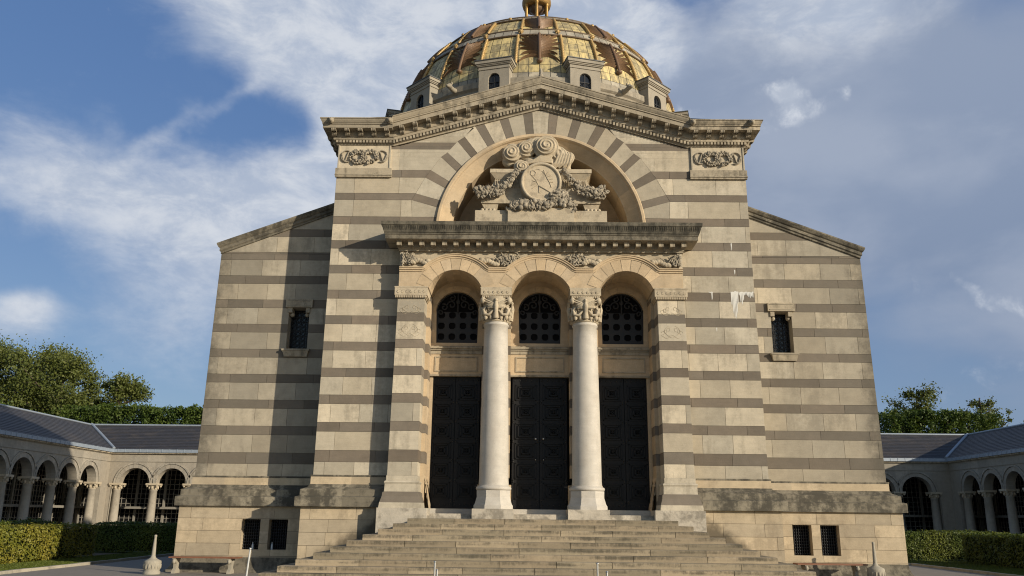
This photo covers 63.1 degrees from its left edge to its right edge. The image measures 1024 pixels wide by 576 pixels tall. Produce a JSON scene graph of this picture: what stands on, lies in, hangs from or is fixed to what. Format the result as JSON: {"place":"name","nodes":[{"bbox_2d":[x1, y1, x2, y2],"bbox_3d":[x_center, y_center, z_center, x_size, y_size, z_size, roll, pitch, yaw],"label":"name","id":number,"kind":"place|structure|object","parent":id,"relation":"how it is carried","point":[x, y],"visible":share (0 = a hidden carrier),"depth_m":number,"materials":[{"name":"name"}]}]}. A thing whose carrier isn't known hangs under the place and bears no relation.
{"place":"outdoors","nodes":[
{"label":"outdoors","id":0,"kind":"place"},
{"bbox_2d":[4,550,168,567],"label":"lawn","id":1,"kind":"structure","parent":0,"point":[87,555],"depth_m":38.70,"materials":[{"name":"plant"}]},
{"bbox_2d":[0,517,55,528],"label":"hedge","id":2,"kind":"object","parent":1,"relation":"on","point":[28,521],"visible":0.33,"depth_m":36.81,"materials":[{"name":"green plant"}]},
{"bbox_2d":[0,522,98,563],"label":"hedge","id":3,"kind":"object","parent":1,"relation":"on","point":[23,542],"visible":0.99,"depth_m":31.48,"materials":[{"name":"green plant"}]},
{"bbox_2d":[92,520,176,552],"bbox_3d":[-15.301,11.774,39.489,8.805,1.570,1.493,0,-15,1],"label":"hedge","id":4,"kind":"object","parent":1,"relation":"on","point":[118,536],"visible":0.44,"depth_m":38.95,"materials":[{"name":"green plant"}]},
{"bbox_2d":[92,553,120,555],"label":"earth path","id":5,"kind":"structure","parent":0,"point":[94,554],"depth_m":37.58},
{"bbox_2d":[0,556,994,575],"bbox_3d":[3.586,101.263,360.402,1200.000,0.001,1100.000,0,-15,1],"label":"ground","id":6,"kind":"structure","parent":0,"point":[129,568],"depth_m":27.27,"materials":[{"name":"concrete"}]},
{"bbox_2d":[0,383,19,406],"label":"tree","id":7,"kind":"object","parent":6,"relation":"on","point":[3,396],"visible":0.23,"depth_m":96.15,"materials":[{"name":"green plant"}]},
{"bbox_2d":[0,329,28,404],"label":"tree","id":8,"kind":"object","parent":6,"relation":"on","point":[1,363],"visible":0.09,"depth_m":105.86,"materials":[{"name":"green plant"}]},
{"bbox_2d":[0,395,71,417],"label":"tree","id":9,"kind":"object","parent":6,"relation":"on","point":[1,401],"visible":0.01,"depth_m":93.87,"materials":[{"name":"green plant"}]},
{"bbox_2d":[0,346,101,420],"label":"tree","id":10,"kind":"object","parent":6,"relation":"on","point":[39,392],"visible":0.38,"depth_m":96.60,"materials":[{"name":"green plant"}]},
{"bbox_2d":[0,334,101,416],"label":"tree","id":11,"kind":"object","parent":6,"relation":"on","point":[18,355],"visible":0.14,"depth_m":103.05,"materials":[{"name":"green plant"}]},
{"bbox_2d":[5,344,127,420],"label":"tree","id":12,"kind":"object","parent":6,"relation":"on","point":[92,388],"visible":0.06,"depth_m":108.25,"materials":[{"name":"green plant"}]},
{"bbox_2d":[0,553,173,574],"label":"kerb","id":13,"kind":"structure","parent":6,"relation":"on","point":[70,565],"depth_m":29.09,"materials":[{"name":"stone"}]},
{"bbox_2d":[60,404,124,423],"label":"linden tree","id":14,"kind":"object","parent":6,"relation":"on","point":[91,414],"visible":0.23,"depth_m":89.84,"materials":[{"name":"green plant"}]},
{"bbox_2d":[0,404,200,527],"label":"arcaded gallery","id":15,"kind":"object","parent":6,"relation":"on","point":[57,469],"visible":0.59,"depth_m":74.81,"materials":[{"name":"stone"}]},
{"bbox_2d":[82,368,154,423],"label":"tree","id":16,"kind":"object","parent":6,"relation":"on","point":[120,389],"visible":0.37,"depth_m":100.36,"materials":[{"name":"green plant"}]},
{"bbox_2d":[98,402,165,423],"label":"linden tree","id":17,"kind":"object","parent":6,"relation":"on","point":[130,413],"visible":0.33,"depth_m":89.96,"materials":[{"name":"green plant"}]},
{"bbox_2d":[142,535,161,574],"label":"stone bollard","id":18,"kind":"object","parent":6,"relation":"on","point":[152,564],"visible":0.98,"depth_m":25.51,"materials":[{"name":"beige stone"}]},
{"bbox_2d":[141,405,201,424],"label":"linden tree","id":19,"kind":"object","parent":6,"relation":"on","point":[174,415],"visible":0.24,"depth_m":89.89,"materials":[{"name":"green plant"}]},
{"bbox_2d":[180,404,202,424],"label":"linden tree","id":20,"kind":"object","parent":6,"relation":"on","point":[194,409],"visible":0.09,"depth_m":89.76,"materials":[{"name":"green plant"}]},
{"bbox_2d":[168,556,242,573],"bbox_3d":[-9.662,8.715,26.215,2.170,0.500,0.496,0,-15,1],"label":"bench","id":21,"kind":"object","parent":6,"relation":"on","point":[177,559],"visible":1,"depth_m":26.12,"materials":[{"name":"beige stone"}]},
{"bbox_2d":[245,547,251,575],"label":"post","id":22,"kind":"object","parent":6,"relation":"on","point":[250,548],"visible":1,"depth_m":24.36,"materials":[{"name":"white metal"}]},
{"bbox_2d":[433,561,437,575],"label":"handrail","id":23,"kind":"object","parent":6,"relation":"on","point":[435,570],"visible":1,"depth_m":18.66,"materials":[{"name":"metal"}]},
{"bbox_2d":[0,552,1023,575],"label":"grass","id":24,"kind":"structure","parent":6,"relation":"on","point":[951,563],"depth_m":32.66,"materials":[{"name":"green plant"}]},
{"bbox_2d":[163,0,913,575],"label":"crematorium building","id":25,"kind":"structure","parent":6,"relation":"on","point":[537,290],"depth_m":28.00,"materials":[{"name":"beige stone"}]},
{"bbox_2d":[281,299,312,356],"bbox_3d":[-7.518,1.438,29.385,0.960,2.060,0.560,0,-15,1],"label":"window","id":26,"kind":"structure","parent":25,"relation":"in","point":[300,319],"depth_m":29.48,"materials":[{"name":"glass"}]},
{"bbox_2d":[429,377,479,508],"bbox_3d":[-1.932,5.122,27.826,1.660,4.360,0.200,0,-15,1],"label":"door","id":27,"kind":"structure","parent":25,"relation":"in","point":[454,459],"depth_m":27.78,"materials":[{"name":"brown metal"}]},
{"bbox_2d":[436,293,478,342],"bbox_3d":[-1.889,1.052,29.003,1.515,1.835,0.095,0,-15,1],"label":"tracery window","id":28,"kind":"structure","parent":25,"relation":"in","point":[457,313],"depth_m":28.99,"materials":[{"name":"metal"}]},
{"bbox_2d":[511,377,567,509],"bbox_3d":[0.918,5.144,27.796,1.852,4.360,0.200,0,-15,1],"label":"door","id":29,"kind":"structure","parent":25,"relation":"in","point":[539,480],"depth_m":27.75,"materials":[{"name":"brown metal"}]},
{"bbox_2d":[519,293,560,343],"bbox_3d":[0.961,1.073,28.974,1.515,1.835,0.095,0,-15,1],"label":"tracery window","id":30,"kind":"structure","parent":25,"relation":"in","point":[539,313],"depth_m":28.96,"materials":[{"name":"metal"}]},
{"bbox_2d":[602,294,642,343],"bbox_3d":[3.810,1.095,28.944,1.515,1.835,0.095,0,-15,1],"label":"tracery window","id":31,"kind":"structure","parent":25,"relation":"in","point":[622,314],"depth_m":28.93,"materials":[{"name":"metal"}]},
{"bbox_2d":[599,378,649,510],"bbox_3d":[3.768,5.166,27.767,1.660,4.360,0.200,0,-15,1],"label":"door","id":32,"kind":"structure","parent":25,"relation":"in","point":[622,402],"depth_m":27.74,"materials":[{"name":"brown metal"}]},
{"bbox_2d":[767,303,798,360],"bbox_3d":[9.441,1.568,29.212,0.960,2.060,0.560,0,-15,1],"label":"window","id":33,"kind":"structure","parent":25,"relation":"in","point":[779,323],"depth_m":29.29,"materials":[{"name":"glass"}]},
{"bbox_2d":[596,562,607,575],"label":"handrail","id":34,"kind":"object","parent":6,"relation":"on","point":[597,563],"visible":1,"depth_m":18.62,"materials":[{"name":"metal"}]},
{"bbox_2d":[793,563,867,575],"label":"bench","id":35,"kind":"object","parent":6,"relation":"on","point":[854,567],"visible":0.84,"depth_m":25.91,"materials":[{"name":"beige stone"}]},
{"bbox_2d":[867,542,885,575],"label":"stone bollard","id":36,"kind":"object","parent":6,"relation":"on","point":[874,569],"visible":1,"depth_m":25.53,"materials":[{"name":"beige stone"}]},
{"bbox_2d":[878,407,935,433],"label":"linden tree","id":37,"kind":"object","parent":6,"relation":"on","point":[897,420],"visible":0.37,"depth_m":89.25,"materials":[{"name":"green plant"}]},
{"bbox_2d":[881,381,941,432],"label":"tree","id":38,"kind":"object","parent":6,"relation":"on","point":[926,396],"visible":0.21,"depth_m":98.61,"materials":[{"name":"green plant"}]},
{"bbox_2d":[904,408,968,433],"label":"linden tree","id":39,"kind":"object","parent":6,"relation":"on","point":[942,416],"visible":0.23,"depth_m":89.04,"materials":[{"name":"green plant"}]},
{"bbox_2d":[881,423,1023,534],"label":"arcaded gallery","id":40,"kind":"object","parent":6,"relation":"on","point":[967,481],"visible":0.38,"depth_m":76.36,"materials":[{"name":"stone"}]},
{"bbox_2d":[908,563,1022,575],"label":"kerb","id":41,"kind":"structure","parent":6,"relation":"on","point":[965,570],"depth_m":31.23,"materials":[{"name":"stone"}]},
{"bbox_2d":[937,410,1004,433],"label":"linden tree","id":42,"kind":"object","parent":6,"relation":"on","point":[983,422],"visible":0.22,"depth_m":89.02,"materials":[{"name":"green plant"}]},
{"bbox_2d":[958,396,1015,432],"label":"tree","id":43,"kind":"object","parent":6,"relation":"on","point":[982,406],"visible":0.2,"depth_m":98.10,"materials":[{"name":"green plant"}]},
{"bbox_2d":[0,0,1023,432],"label":"sky","id":44,"kind":"structure","parent":0,"point":[138,138],"materials":[{"name":"blue"}]},
{"bbox_2d":[910,559,1021,567],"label":"lawn","id":45,"kind":"structure","parent":0,"point":[954,559],"depth_m":39.50,"materials":[{"name":"plant"}]},
{"bbox_2d":[905,529,1010,560],"bbox_3d":[18.180,12.177,39.622,10.608,1.546,1.492,0,-15,1],"label":"hedge","id":46,"kind":"object","parent":45,"relation":"on","point":[932,545],"visible":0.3,"depth_m":39.07,"materials":[{"name":"green plant"}]},
{"bbox_2d":[960,531,1023,567],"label":"hedge","id":47,"kind":"object","parent":45,"relation":"on","point":[1002,549],"visible":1,"depth_m":34.71,"materials":[{"name":"green plant"}]}
]}

